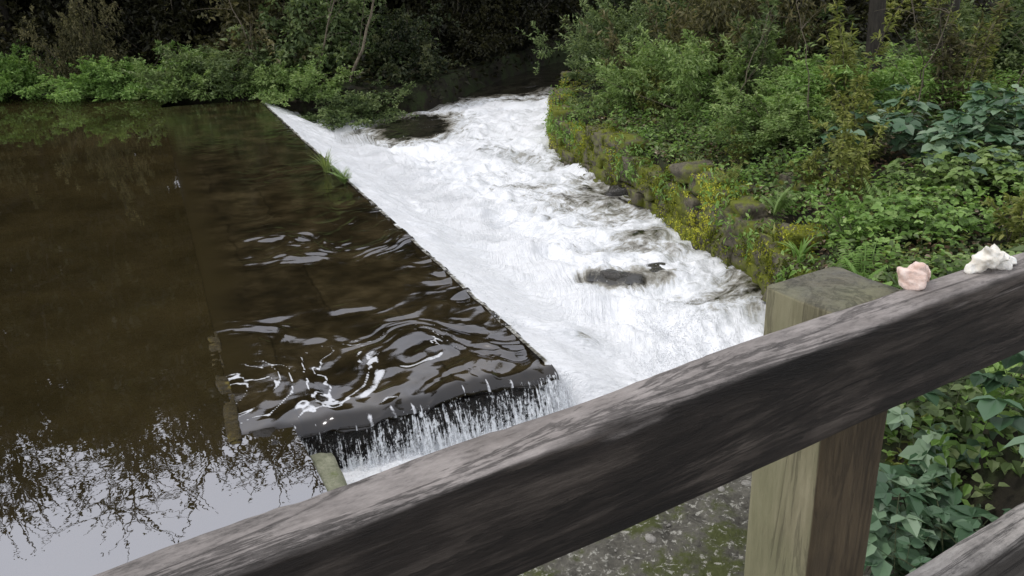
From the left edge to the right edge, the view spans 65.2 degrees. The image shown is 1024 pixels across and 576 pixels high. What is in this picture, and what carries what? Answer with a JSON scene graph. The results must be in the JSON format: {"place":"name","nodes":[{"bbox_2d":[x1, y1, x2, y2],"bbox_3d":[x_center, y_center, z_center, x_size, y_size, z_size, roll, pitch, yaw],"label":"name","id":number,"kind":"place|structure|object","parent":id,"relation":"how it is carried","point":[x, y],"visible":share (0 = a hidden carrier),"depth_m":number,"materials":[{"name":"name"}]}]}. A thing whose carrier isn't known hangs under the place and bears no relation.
{"place":"outdoors","nodes":[
{"label":"outdoors","id":0,"kind":"place"},
{"bbox_2d":[0,97,326,575],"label":"pool water","id":1,"kind":"structure","parent":0,"point":[117,449],"depth_m":6.81,"materials":[{"name":"liquid"}]},
{"bbox_2d":[162,100,558,437],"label":"shallow water","id":2,"kind":"structure","parent":0,"point":[334,303],"depth_m":8.08,"materials":[{"name":"brown liquid"}]},
{"bbox_2d":[309,150,341,172],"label":"grass tuft","id":3,"kind":"object","parent":2,"relation":"on","point":[326,167],"visible":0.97,"depth_m":13.19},
{"bbox_2d":[329,163,351,183],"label":"water plant","id":4,"kind":"object","parent":2,"relation":"on","point":[341,177],"visible":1,"depth_m":12.34,"materials":[{"name":"green plant"}]},
{"bbox_2d":[260,56,765,484],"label":"river water","id":5,"kind":"structure","parent":0,"point":[499,125],"depth_m":10.69,"materials":[{"name":"liquid"}]},
{"bbox_2d":[249,427,346,491],"bbox_3d":[-1.206,3.158,1.824,0.951,1.150,9.307,-4,22,-2],"label":"stone divide","id":6,"kind":"object","parent":5,"relation":"in","point":[330,473],"visible":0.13,"depth_m":5.34,"materials":[{"name":"stone"}]},
{"bbox_2d":[301,374,575,471],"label":"falling water","id":7,"kind":"structure","parent":5,"relation":"on","point":[440,440],"depth_m":6.17,"materials":[{"name":"white liquid"}]},
{"bbox_2d":[274,109,753,482],"bbox_3d":[-1.089,-1.588,12.755,5.055,0.904,16.965,-9,23,-14],"label":"water spray","id":8,"kind":"object","parent":5,"relation":"on","point":[515,319],"visible":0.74,"depth_m":10.13,"materials":[{"name":"white"}]},
{"bbox_2d":[605,185,628,196],"bbox_3d":[1.834,-1.564,13.259,0.629,0.321,0.408,-3,22,0],"label":"boulder","id":9,"kind":"object","parent":5,"relation":"in","point":[615,190],"visible":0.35,"depth_m":13.07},
{"bbox_2d":[600,262,665,279],"bbox_3d":[1.426,-0.064,9.820,1.279,0.431,0.484,-6,22,-8],"label":"boulder","id":10,"kind":"object","parent":5,"relation":"in","point":[613,274],"visible":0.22,"depth_m":9.64,"materials":[{"name":"stone"}]},
{"bbox_2d":[6,0,1023,558],"bbox_3d":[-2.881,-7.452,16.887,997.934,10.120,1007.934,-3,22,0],"label":"ground","id":11,"kind":"structure","parent":0,"point":[1000,498],"depth_m":12.10,"materials":[{"name":"soil"}]},
{"bbox_2d":[0,38,54,100],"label":"nettle clump","id":12,"kind":"object","parent":11,"relation":"on","point":[28,87],"visible":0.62,"depth_m":23.12,"materials":[{"name":"green plant"}]},
{"bbox_2d":[0,1,54,59],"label":"dark bush","id":13,"kind":"object","parent":11,"relation":"on","point":[15,32],"visible":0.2,"depth_m":26.17,"materials":[{"name":"green plant"}]},
{"bbox_2d":[6,0,52,28],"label":"tall shrub","id":14,"kind":"object","parent":11,"relation":"on","point":[23,4],"visible":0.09,"depth_m":28.10,"materials":[{"name":"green plant"}]},
{"bbox_2d":[7,0,123,25],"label":"tall shrub","id":15,"kind":"object","parent":11,"relation":"on","point":[33,8],"visible":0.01,"depth_m":28.09,"materials":[{"name":"green plant"}]},
{"bbox_2d":[0,43,132,93],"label":"nettle clump","id":16,"kind":"object","parent":11,"relation":"on","point":[33,79],"visible":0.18,"depth_m":23.64,"materials":[{"name":"green plant"}]},
{"bbox_2d":[14,0,130,88],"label":"twiggy bush","id":17,"kind":"object","parent":11,"relation":"on","point":[84,43],"visible":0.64,"depth_m":22.81,"materials":[{"name":"green plant"}]},
{"bbox_2d":[0,0,151,68],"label":"dark bush","id":18,"kind":"object","parent":11,"relation":"on","point":[45,27],"visible":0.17,"depth_m":25.00,"materials":[{"name":"green plant"}]},
{"bbox_2d":[37,40,202,103],"bbox_3d":[-11.031,-6.225,22.829,4.534,1.625,2.973,-15,25,-27],"label":"nettle clump","id":19,"kind":"object","parent":11,"relation":"on","point":[83,84],"visible":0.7,"depth_m":22.14,"materials":[{"name":"green plant"}]},
{"bbox_2d":[60,0,219,28],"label":"tall shrub","id":20,"kind":"object","parent":11,"relation":"on","point":[131,6],"visible":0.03,"depth_m":28.39,"materials":[{"name":"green plant"}]},
{"bbox_2d":[44,0,256,68],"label":"dark bush","id":21,"kind":"object","parent":11,"relation":"on","point":[157,26],"visible":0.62,"depth_m":24.73,"materials":[{"name":"green plant"}]},
{"bbox_2d":[0,59,322,100],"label":"bank weeds","id":22,"kind":"object","parent":11,"relation":"on","point":[153,98],"visible":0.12,"depth_m":22.23,"materials":[{"name":"green plant"}]},
{"bbox_2d":[111,39,260,102],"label":"nettle clump","id":23,"kind":"object","parent":11,"relation":"on","point":[165,94],"visible":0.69,"depth_m":21.40,"materials":[{"name":"green plant"}]},
{"bbox_2d":[119,38,308,95],"bbox_3d":[-7.778,-6.097,22.104,4.939,1.487,3.808,-2,22,2],"label":"leafy bush","id":24,"kind":"object","parent":11,"relation":"on","point":[247,71],"visible":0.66,"depth_m":21.51,"materials":[{"name":"green plant"}]},
{"bbox_2d":[207,0,220,33],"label":"woodland tree","id":25,"kind":"object","parent":11,"relation":"on","point":[212,20],"visible":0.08,"depth_m":27.04,"materials":[{"name":"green plant"}]},
{"bbox_2d":[192,0,256,62],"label":"bare branch","id":26,"kind":"object","parent":11,"relation":"on","point":[239,28],"visible":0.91,"depth_m":21.74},
{"bbox_2d":[164,0,342,68],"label":"overhanging bush","id":27,"kind":"object","parent":11,"relation":"on","point":[238,6],"visible":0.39,"depth_m":23.03,"materials":[{"name":"green plant"}]},
{"bbox_2d":[218,52,363,106],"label":"nettle clump","id":28,"kind":"object","parent":11,"relation":"on","point":[281,72],"visible":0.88,"depth_m":20.83,"materials":[{"name":"green plant"}]},
{"bbox_2d":[310,0,344,72],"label":"bare branch","id":29,"kind":"object","parent":11,"relation":"on","point":[328,23],"visible":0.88,"depth_m":21.55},
{"bbox_2d":[243,0,415,25],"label":"tall shrub","id":30,"kind":"object","parent":11,"relation":"on","point":[369,7],"visible":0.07,"depth_m":28.29,"materials":[{"name":"green plant"}]},
{"bbox_2d":[220,0,441,81],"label":"overhanging bush","id":31,"kind":"object","parent":11,"relation":"on","point":[338,24],"visible":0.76,"depth_m":22.22,"materials":[{"name":"green plant"}]},
{"bbox_2d":[298,72,418,129],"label":"nettle clump","id":32,"kind":"object","parent":11,"relation":"on","point":[332,115],"visible":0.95,"depth_m":20.12,"materials":[{"name":"green plant"}]},
{"bbox_2d":[349,0,374,81],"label":"bare branch","id":33,"kind":"object","parent":11,"relation":"on","point":[363,45],"visible":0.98,"depth_m":21.00,"materials":[{"name":"wood"}]},
{"bbox_2d":[207,331,543,468],"bbox_3d":[-4.347,-1.381,13.796,2.587,1.425,17.620,-12,24,-21],"label":"stone weir","id":34,"kind":"object","parent":11,"relation":"on","point":[329,440],"visible":0.13,"depth_m":6.24,"materials":[{"name":"stone"}]},
{"bbox_2d":[318,0,486,26],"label":"tall shrub","id":35,"kind":"object","parent":11,"relation":"on","point":[392,4],"visible":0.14,"depth_m":29.23,"materials":[{"name":"green plant"}]},
{"bbox_2d":[338,1,468,89],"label":"overhanging bush","id":36,"kind":"object","parent":11,"relation":"on","point":[391,46],"visible":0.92,"depth_m":22.05,"materials":[{"name":"green plant"}]},
{"bbox_2d":[381,0,522,70],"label":"overhanging bush","id":37,"kind":"object","parent":11,"relation":"on","point":[449,33],"visible":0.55,"depth_m":25.01,"materials":[{"name":"green plant"}]},
{"bbox_2d":[3,0,1023,114],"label":"undergrowth","id":38,"kind":"object","parent":11,"relation":"on","point":[482,62],"visible":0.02,"depth_m":22.27,"materials":[{"name":"green plant"}]},
{"bbox_2d":[450,0,577,61],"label":"dark bush","id":39,"kind":"object","parent":11,"relation":"on","point":[514,12],"visible":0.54,"depth_m":27.95,"materials":[{"name":"green plant"}]},
{"bbox_2d":[488,0,618,37],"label":"dark bush","id":40,"kind":"object","parent":11,"relation":"on","point":[563,10],"visible":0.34,"depth_m":31.65,"materials":[{"name":"green plant"}]},
{"bbox_2d":[516,0,671,74],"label":"leafy bush","id":41,"kind":"object","parent":11,"relation":"on","point":[596,25],"visible":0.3,"depth_m":19.18,"materials":[{"name":"green plant"}]},
{"bbox_2d":[554,0,667,70],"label":"leafy bush","id":42,"kind":"object","parent":11,"relation":"on","point":[614,3],"visible":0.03,"depth_m":22.03,"materials":[{"name":"green plant"}]},
{"bbox_2d":[611,87,642,119],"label":"sapling","id":43,"kind":"object","parent":11,"relation":"on","point":[623,104],"visible":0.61,"depth_m":15.13,"materials":[{"name":"green plant"}]},
{"bbox_2d":[561,0,696,87],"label":"leafy bush","id":44,"kind":"object","parent":11,"relation":"on","point":[606,54],"visible":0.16,"depth_m":17.90,"materials":[{"name":"green plant"}]},
{"bbox_2d":[596,0,677,20],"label":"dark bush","id":45,"kind":"object","parent":11,"relation":"on","point":[626,1],"depth_m":24.32,"materials":[{"name":"green plant"}]},
{"bbox_2d":[630,65,669,122],"bbox_3d":[2.643,-3.474,14.634,0.664,1.137,0.926,-16,26,-30],"label":"sapling","id":46,"kind":"object","parent":11,"relation":"on","point":[650,102],"visible":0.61,"depth_m":14.61,"materials":[{"name":"green plant"}]},
{"bbox_2d":[639,0,695,53],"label":"sapling","id":47,"kind":"object","parent":11,"relation":"on","point":[656,26],"visible":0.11,"depth_m":16.71,"materials":[{"name":"green plant"}]},
{"bbox_2d":[648,107,690,142],"bbox_3d":[2.565,-2.606,12.991,0.652,0.676,0.552,-19,27,-34],"label":"sapling","id":48,"kind":"object","parent":11,"relation":"on","point":[665,125],"visible":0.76,"depth_m":12.96,"materials":[{"name":"green plant"}]},
{"bbox_2d":[541,68,837,301],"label":"stone wall","id":49,"kind":"structure","parent":11,"relation":"on","point":[707,211],"depth_m":10.74,"materials":[{"name":"green stone"}]},
{"bbox_2d":[669,159,717,183],"bbox_3d":[2.577,-1.630,11.152,0.726,0.304,0.494,-17,26,-31],"label":"boulder","id":50,"kind":"object","parent":49,"relation":"on","point":[682,171],"visible":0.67,"depth_m":10.98,"materials":[{"name":"stone"}]},
{"bbox_2d":[714,163,742,183],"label":"fern","id":51,"kind":"object","parent":49,"relation":"on","point":[728,176],"visible":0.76,"depth_m":10.37,"materials":[{"name":"green plant"}]},
{"bbox_2d":[760,223,779,241],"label":"strap fern","id":52,"kind":"object","parent":49,"relation":"on","point":[773,235],"visible":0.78,"depth_m":8.89,"materials":[{"name":"green plant"}]},
{"bbox_2d":[760,186,808,214],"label":"fern","id":53,"kind":"object","parent":49,"relation":"on","point":[775,205],"visible":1,"depth_m":9.21,"materials":[{"name":"green plant"}]},
{"bbox_2d":[777,235,820,258],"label":"strap fern","id":54,"kind":"object","parent":49,"relation":"on","point":[801,250],"visible":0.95,"depth_m":8.22,"materials":[{"name":"green plant"}]},
{"bbox_2d":[571,29,810,118],"bbox_3d":[3.252,-4.295,15.908,4.742,1.487,2.858,-9,23,-14],"label":"leafy bush","id":55,"kind":"object","parent":11,"relation":"on","point":[636,65],"visible":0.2,"depth_m":15.34,"materials":[{"name":"green plant"}]},
{"bbox_2d":[584,22,821,119],"bbox_3d":[3.378,-3.771,13.883,3.325,1.602,4.636,-18,26,-32],"label":"leafy bush","id":56,"kind":"object","parent":11,"relation":"on","point":[686,66],"visible":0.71,"depth_m":13.54,"materials":[{"name":"green plant"}]},
{"bbox_2d":[518,472,897,575],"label":"stone ledge","id":57,"kind":"object","parent":11,"relation":"on","point":[691,540],"visible":0.16,"depth_m":4.24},
{"bbox_2d":[614,480,750,575],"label":"pebbles","id":58,"kind":"object","parent":57,"relation":"on","point":[650,538],"visible":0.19,"depth_m":4.31,"materials":[{"name":"stone"}]},
{"bbox_2d":[578,0,842,98],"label":"leafy bush","id":59,"kind":"object","parent":11,"relation":"on","point":[707,20],"visible":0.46,"depth_m":14.99,"materials":[{"name":"green plant"}]},
{"bbox_2d":[715,123,760,166],"bbox_3d":[3.133,-1.937,11.234,0.652,0.676,0.552,7,24,24],"label":"sapling","id":60,"kind":"object","parent":11,"relation":"on","point":[737,159],"visible":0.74,"depth_m":11.16,"materials":[{"name":"green plant"}]},
{"bbox_2d":[630,0,865,57],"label":"leafy bush","id":61,"kind":"object","parent":11,"relation":"on","point":[822,14],"visible":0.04,"depth_m":17.87,"materials":[{"name":"green plant"}]},
{"bbox_2d":[712,11,787,85],"bbox_3d":[4.313,-4.050,14.234,1.323,1.625,0.949,14,28,36],"label":"sapling","id":62,"kind":"object","parent":11,"relation":"on","point":[782,33],"visible":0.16,"depth_m":14.13,"materials":[{"name":"green plant"}]},
{"bbox_2d":[729,0,782,107],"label":"sapling","id":63,"kind":"object","parent":11,"relation":"on","point":[747,46],"visible":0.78,"depth_m":13.10,"materials":[{"name":"green plant"}]},
{"bbox_2d":[732,0,810,99],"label":"bare branch","id":64,"kind":"object","parent":11,"relation":"on","point":[759,44],"visible":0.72,"depth_m":11.93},
{"bbox_2d":[572,78,982,465],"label":"yellow weeds","id":65,"kind":"object","parent":11,"relation":"on","point":[890,458],"visible":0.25,"depth_m":9.29,"materials":[{"name":"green plant"}]},
{"bbox_2d":[698,64,871,153],"bbox_3d":[3.925,-2.673,11.591,2.515,1.231,3.089,15,28,37],"label":"leafy bush","id":66,"kind":"object","parent":11,"relation":"on","point":[779,125],"visible":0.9,"depth_m":11.20,"materials":[{"name":"green plant"}]},
{"bbox_2d":[568,42,1023,510],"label":"ground ivy","id":67,"kind":"object","parent":11,"relation":"on","point":[966,419],"visible":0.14,"depth_m":8.10,"materials":[{"name":"green plant"}]},
{"bbox_2d":[777,172,823,194],"bbox_3d":[3.624,-1.298,10.058,0.395,0.332,0.569,-8,22,-12],"label":"boulder","id":68,"kind":"object","parent":11,"relation":"on","point":[796,187],"visible":0.31,"depth_m":9.90,"materials":[{"name":"stone"}]},
{"bbox_2d":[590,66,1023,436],"bbox_3d":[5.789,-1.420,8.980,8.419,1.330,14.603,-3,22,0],"label":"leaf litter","id":69,"kind":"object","parent":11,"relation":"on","point":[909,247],"visible":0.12,"depth_m":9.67,"materials":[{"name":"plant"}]},
{"bbox_2d":[796,0,825,143],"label":"bare branch","id":70,"kind":"object","parent":11,"relation":"on","point":[802,27],"visible":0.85,"depth_m":10.82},
{"bbox_2d":[606,50,1023,511],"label":"weeds","id":71,"kind":"object","parent":11,"relation":"on","point":[977,428],"visible":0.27,"depth_m":8.20,"materials":[{"name":"green plant"}]},
{"bbox_2d":[787,146,843,190],"bbox_3d":[3.718,-1.432,9.885,0.652,0.676,0.552,4,23,16],"label":"sapling","id":72,"kind":"object","parent":11,"relation":"on","point":[818,151],"visible":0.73,"depth_m":9.78,"materials":[{"name":"green plant"}]},
{"bbox_2d":[711,0,929,62],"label":"dark bush","id":73,"kind":"object","parent":11,"relation":"on","point":[855,8],"visible":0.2,"depth_m":18.38,"materials":[{"name":"green plant"}]},
{"bbox_2d":[672,42,1005,122],"bbox_3d":[5.508,-3.163,12.418,5.115,1.144,3.776,-5,22,-5],"label":"leafy bush","id":74,"kind":"object","parent":11,"relation":"on","point":[887,76],"visible":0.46,"depth_m":11.87,"materials":[{"name":"green plant"}]},
{"bbox_2d":[806,191,886,254],"bbox_3d":[3.355,-0.611,8.026,0.707,0.733,0.598,-10,23,-17],"label":"sapling","id":75,"kind":"object","parent":11,"relation":"on","point":[843,199],"visible":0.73,"depth_m":8.00,"materials":[{"name":"green plant"}]},
{"bbox_2d":[807,116,890,208],"bbox_3d":[3.810,-1.410,9.118,0.712,1.218,0.992,14,28,36],"label":"sapling","id":76,"kind":"object","parent":11,"relation":"on","point":[858,161],"visible":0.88,"depth_m":8.95,"materials":[{"name":"green plant"}]},
{"bbox_2d":[815,0,910,125],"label":"sapling","id":77,"kind":"object","parent":11,"relation":"on","point":[845,49],"visible":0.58,"depth_m":11.55,"materials":[{"name":"green plant"}]},
{"bbox_2d":[837,240,891,279],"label":"fern","id":78,"kind":"object","parent":11,"relation":"on","point":[852,268],"visible":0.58,"depth_m":7.27,"materials":[{"name":"green plant"}]},
{"bbox_2d":[818,65,920,163],"bbox_3d":[4.496,-2.130,10.264,1.125,1.381,0.807,2,22,11],"label":"sapling","id":79,"kind":"object","parent":11,"relation":"on","point":[862,94],"visible":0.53,"depth_m":10.12,"materials":[{"name":"green plant"}]},
{"bbox_2d":[864,0,885,72],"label":"woodland tree","id":80,"kind":"object","parent":11,"relation":"on","point":[876,20],"visible":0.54,"depth_m":14.14,"materials":[{"name":"brown plant"}]},
{"bbox_2d":[794,0,977,34],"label":"pale bush","id":81,"kind":"object","parent":11,"relation":"on","point":[894,3],"visible":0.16,"depth_m":21.59,"materials":[{"name":"green plant"}]},
{"bbox_2d":[863,177,909,219],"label":"fern","id":82,"kind":"object","parent":11,"relation":"on","point":[871,192],"visible":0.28,"depth_m":8.39,"materials":[{"name":"green plant"}]},
{"bbox_2d":[877,0,958,97],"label":"bare branch","id":83,"kind":"object","parent":11,"relation":"on","point":[916,37],"visible":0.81,"depth_m":11.34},
{"bbox_2d":[818,80,1023,174],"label":"bramble","id":84,"kind":"object","parent":11,"relation":"on","point":[944,130],"visible":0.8,"depth_m":9.68,"materials":[{"name":"green plant"}]},
{"bbox_2d":[864,405,997,575],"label":"bramble","id":85,"kind":"object","parent":11,"relation":"on","point":[920,453],"visible":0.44,"depth_m":3.68,"materials":[{"name":"green plant"}]},
{"bbox_2d":[846,186,1015,250],"bbox_3d":[4.293,-0.683,7.858,1.794,0.483,1.627,18,30,41],"label":"bramble","id":86,"kind":"object","parent":11,"relation":"on","point":[908,208],"visible":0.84,"depth_m":7.80,"materials":[{"name":"green plant"}]},
{"bbox_2d":[887,0,977,132],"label":"bare branch","id":87,"kind":"object","parent":11,"relation":"on","point":[919,98],"visible":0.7,"depth_m":10.26,"materials":[{"name":"wood"}]},
{"bbox_2d":[863,466,1010,575],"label":"bramble","id":88,"kind":"object","parent":11,"relation":"on","point":[908,558],"visible":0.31,"depth_m":3.48,"materials":[{"name":"green plant"}]},
{"bbox_2d":[883,281,1002,388],"bbox_3d":[3.304,0.333,5.549,1.627,0.483,1.794,0,22,7],"label":"bramble","id":89,"kind":"object","parent":11,"relation":"on","point":[891,284],"depth_m":5.99,"materials":[{"name":"green plant"}]},
{"bbox_2d":[935,0,960,62],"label":"woodland tree","id":90,"kind":"object","parent":11,"relation":"on","point":[957,4],"visible":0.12,"depth_m":14.23,"materials":[{"name":"brown plant"}]},
{"bbox_2d":[878,137,1023,207],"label":"bramble","id":91,"kind":"object","parent":11,"relation":"on","point":[966,178],"visible":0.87,"depth_m":8.58,"materials":[{"name":"green plant"}]},
{"bbox_2d":[883,0,1023,79],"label":"leafy bush","id":92,"kind":"object","parent":11,"relation":"on","point":[965,12],"visible":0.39,"depth_m":14.04,"materials":[{"name":"green plant"}]},
{"bbox_2d":[887,361,1023,448],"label":"bramble","id":93,"kind":"object","parent":11,"relation":"on","point":[927,407],"visible":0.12,"depth_m":4.24,"materials":[{"name":"green plant"}]},
{"bbox_2d":[900,250,1021,268],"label":"bramble","id":94,"kind":"object","parent":11,"relation":"on","point":[963,263],"visible":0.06,"depth_m":6.48,"materials":[{"name":"green plant"}]},
{"bbox_2d":[912,0,1016,119],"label":"sapling","id":95,"kind":"object","parent":11,"relation":"on","point":[951,70],"visible":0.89,"depth_m":11.12,"materials":[{"name":"green plant"}]},
{"bbox_2d":[905,99,1023,176],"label":"bramble","id":96,"kind":"object","parent":11,"relation":"on","point":[995,112],"visible":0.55,"depth_m":9.31,"materials":[{"name":"green plant"}]},
{"bbox_2d":[923,350,1023,432],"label":"bramble","id":97,"kind":"object","parent":11,"relation":"on","point":[990,407],"visible":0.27,"depth_m":3.60,"materials":[{"name":"green plant"}]},
{"bbox_2d":[942,0,1012,89],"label":"sapling","id":98,"kind":"object","parent":11,"relation":"on","point":[987,52],"visible":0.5,"depth_m":12.25,"materials":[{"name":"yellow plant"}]},
{"bbox_2d":[960,0,1023,84],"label":"leafy bush","id":99,"kind":"object","parent":11,"relation":"on","point":[1020,3],"visible":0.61,"depth_m":12.91,"materials":[{"name":"green plant"}]},
{"bbox_2d":[980,191,1023,252],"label":"sapling","id":100,"kind":"object","parent":11,"relation":"on","point":[1015,223],"visible":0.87,"depth_m":7.18,"materials":[{"name":"green plant"}]},
{"bbox_2d":[987,27,1023,111],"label":"bare branch","id":101,"kind":"object","parent":11,"relation":"on","point":[1022,71],"visible":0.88,"depth_m":11.28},
{"bbox_2d":[992,163,1023,200],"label":"bramble","id":102,"kind":"object","parent":11,"relation":"on","point":[1010,178],"visible":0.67,"depth_m":8.08,"materials":[{"name":"green plant"}]},
{"bbox_2d":[1003,435,1023,457],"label":"bramble","id":103,"kind":"object","parent":11,"relation":"on","point":[1018,440],"visible":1,"depth_m":3.07,"materials":[{"name":"green plant"}]},
{"bbox_2d":[1006,237,1023,252],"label":"bramble","id":104,"kind":"object","parent":11,"relation":"on","point":[1019,248],"visible":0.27,"depth_m":6.65,"materials":[{"name":"green plant"}]},
{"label":"bridge deck","id":105,"kind":"structure","parent":0,"visible":0},
{"bbox_2d":[93,252,1023,575],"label":"wooden railing","id":106,"kind":"object","parent":105,"relation":"on","point":[811,388],"visible":0.99,"depth_m":0.93,"materials":[{"name":"brown wood"}]},
{"bbox_2d":[897,261,930,290],"bbox_3d":[0.571,-0.021,1.137,0.042,0.040,0.051,13,27,34],"label":"quartz stone","id":107,"kind":"object","parent":106,"relation":"on","point":[915,276],"visible":1,"depth_m":1.12,"materials":[{"name":"stone"}]},
{"bbox_2d":[964,244,1016,273],"bbox_3d":[0.709,-0.047,1.184,0.100,0.044,0.044,-13,24,-24],"label":"stone","id":108,"kind":"object","parent":106,"relation":"on","point":[993,256],"visible":1,"depth_m":1.17,"materials":[{"name":"stone"}]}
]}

